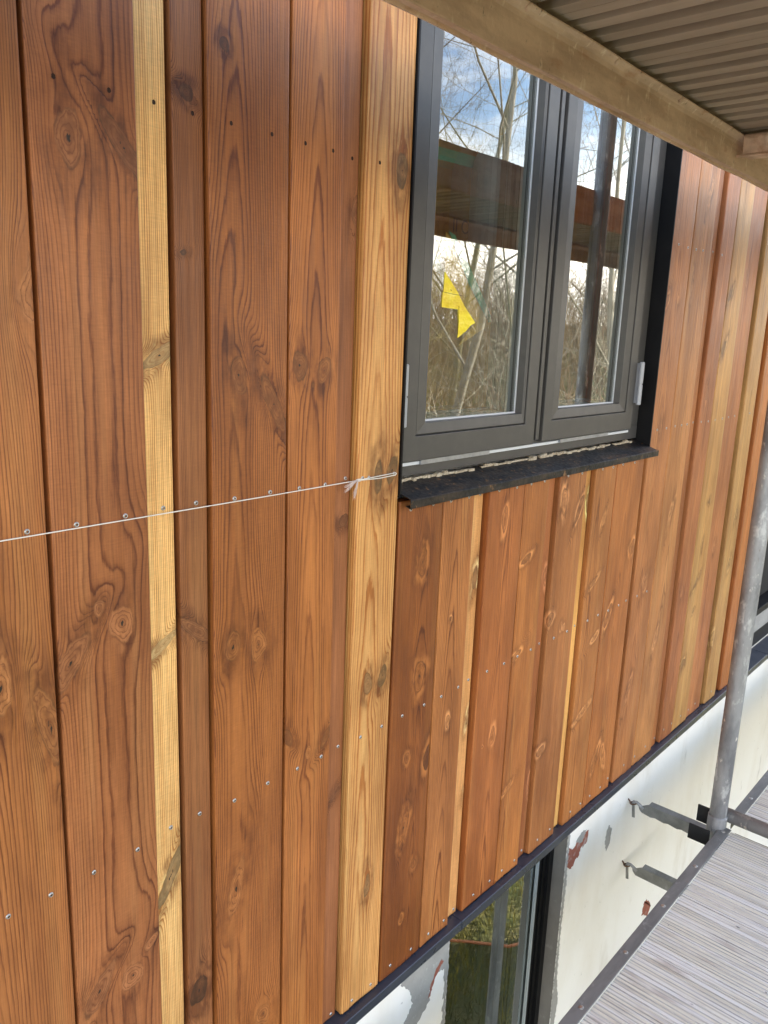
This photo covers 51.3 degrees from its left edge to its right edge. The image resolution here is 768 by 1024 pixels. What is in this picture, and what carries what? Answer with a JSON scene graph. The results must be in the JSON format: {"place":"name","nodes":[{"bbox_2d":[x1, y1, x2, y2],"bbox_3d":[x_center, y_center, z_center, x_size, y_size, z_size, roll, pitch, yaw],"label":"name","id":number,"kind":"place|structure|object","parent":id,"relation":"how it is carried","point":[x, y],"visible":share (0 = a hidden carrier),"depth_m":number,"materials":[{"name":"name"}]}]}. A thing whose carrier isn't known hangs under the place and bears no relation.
{"place":"outdoors","nodes":[
{"label":"outdoors","id":0,"kind":"place"},
{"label":"ground","id":1,"kind":"structure","parent":0,"visible":0},
{"bbox_2d":[397,441,614,498],"bbox_3d":[-2.517,-0.710,2.036,4.850,8.600,11.850,13,17,40],"label":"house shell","id":2,"kind":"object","parent":1,"relation":"on","point":[402,496],"depth_m":1.89},
{"bbox_2d":[0,0,767,1023],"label":"board cladding","id":3,"kind":"structure","parent":2,"relation":"attached to","point":[318,754],"depth_m":1.26,"materials":[{"name":"brown wood"}]},
{"bbox_2d":[0,472,396,541],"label":"guide string","id":4,"kind":"object","parent":3,"relation":"attached to","point":[353,483],"visible":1,"depth_m":1.17,"materials":[{"name":"beige fabric"}]},
{"bbox_2d":[397,17,682,508],"bbox_3d":[0.383,-0.687,1.786,0.148,1.216,1.106,13,17,40],"label":"casement window","id":5,"kind":"structure","parent":2,"relation":"in","point":[525,411],"depth_m":1.79,"materials":[{"name":"black metal"}]},
{"bbox_2d":[441,231,490,345],"bbox_3d":[0.168,-0.473,1.703,0.085,0.238,0.339,6,13,16],"label":"yellow foil","id":6,"kind":"object","parent":5,"relation":"attached to","point":[460,284],"visible":1,"depth_m":1.74,"materials":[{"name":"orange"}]},
{"bbox_2d":[402,139,666,476],"bbox_3d":[0.360,-0.710,1.801,0.070,1.162,1.096,13,17,40],"label":"window frame","id":7,"kind":"structure","parent":5,"relation":"in","point":[491,457],"depth_m":2.13,"materials":[{"name":"grey metal"}]},
{"bbox_2d":[752,540,767,645],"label":"covered window","id":8,"kind":"structure","parent":2,"relation":"attached to","point":[761,628],"depth_m":3.75,"materials":[{"name":"black metal"}]},
{"bbox_2d":[752,591,767,645],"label":"window frame","id":9,"kind":"structure","parent":8,"relation":"in","point":[761,632],"depth_m":3.73,"materials":[{"name":"black metal"}]},
{"bbox_2d":[356,634,767,1023],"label":"rendered wall","id":10,"kind":"structure","parent":1,"relation":"on","point":[607,906],"depth_m":2.90,"materials":[{"name":"white paint"}]},
{"bbox_2d":[485,836,567,1023],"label":"ground floor window","id":11,"kind":"structure","parent":10,"relation":"attached to","point":[526,928],"depth_m":2.59,"materials":[{"name":"black metal"}]},
{"bbox_2d":[517,849,553,1023],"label":"window frame","id":12,"kind":"structure","parent":11,"relation":"in","point":[546,863],"depth_m":2.59,"materials":[{"name":"black metal"}]},
{"bbox_2d":[323,635,767,1023],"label":"drip flashing","id":13,"kind":"object","parent":10,"relation":"attached to","point":[458,921],"visible":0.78,"depth_m":2.10,"materials":[{"name":"black metal"}]},
{"bbox_2d":[622,860,688,896],"bbox_3d":[1.042,1.332,2.768,0.464,0.070,0.043,13,17,40],"label":"wall anchor","id":14,"kind":"object","parent":10,"relation":"attached to","point":[660,879],"depth_m":2.83,"materials":[{"name":"metal"}]},
{"bbox_2d":[628,798,728,835],"bbox_3d":[1.045,1.085,2.705,0.464,0.070,0.043,13,17,40],"label":"wall anchor","id":15,"kind":"object","parent":10,"relation":"attached to","point":[674,819],"depth_m":2.76,"materials":[{"name":"metal"}]},
{"bbox_2d":[687,402,767,868],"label":"scaffold standard","id":16,"kind":"object","parent":1,"relation":"on","point":[719,814],"visible":0.85,"depth_m":2.45,"materials":[{"name":"metal"}]},
{"bbox_2d":[382,0,767,191],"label":"overhead scaffold deck","id":17,"kind":"structure","parent":16,"relation":"attached to","point":[690,76],"depth_m":1.18,"materials":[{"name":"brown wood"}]},
{"bbox_2d":[558,828,767,1023],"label":"scaffold deck","id":18,"kind":"structure","parent":16,"relation":"attached to","point":[700,955],"depth_m":2.04,"materials":[{"name":"wood"}]},
{"bbox_2d":[730,770,767,828],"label":"scaffold deck","id":19,"kind":"structure","parent":16,"relation":"on","point":[758,809],"depth_m":2.73,"materials":[{"name":"wood"}]},
{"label":"upper floor","id":20,"kind":"structure","parent":0,"visible":0},
{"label":"room walls","id":21,"kind":"structure","parent":20,"relation":"on","visible":0},
{"bbox_2d":[426,31,612,410],"bbox_3d":[0.734,-0.762,3.275,0.180,1.800,2.400,13,17,40],"label":"window glass","id":22,"kind":"object","parent":21,"relation":"attached to","point":[473,94],"visible":0.25,"depth_m":2.83,"materials":[{"name":"clear glass"}]}
]}

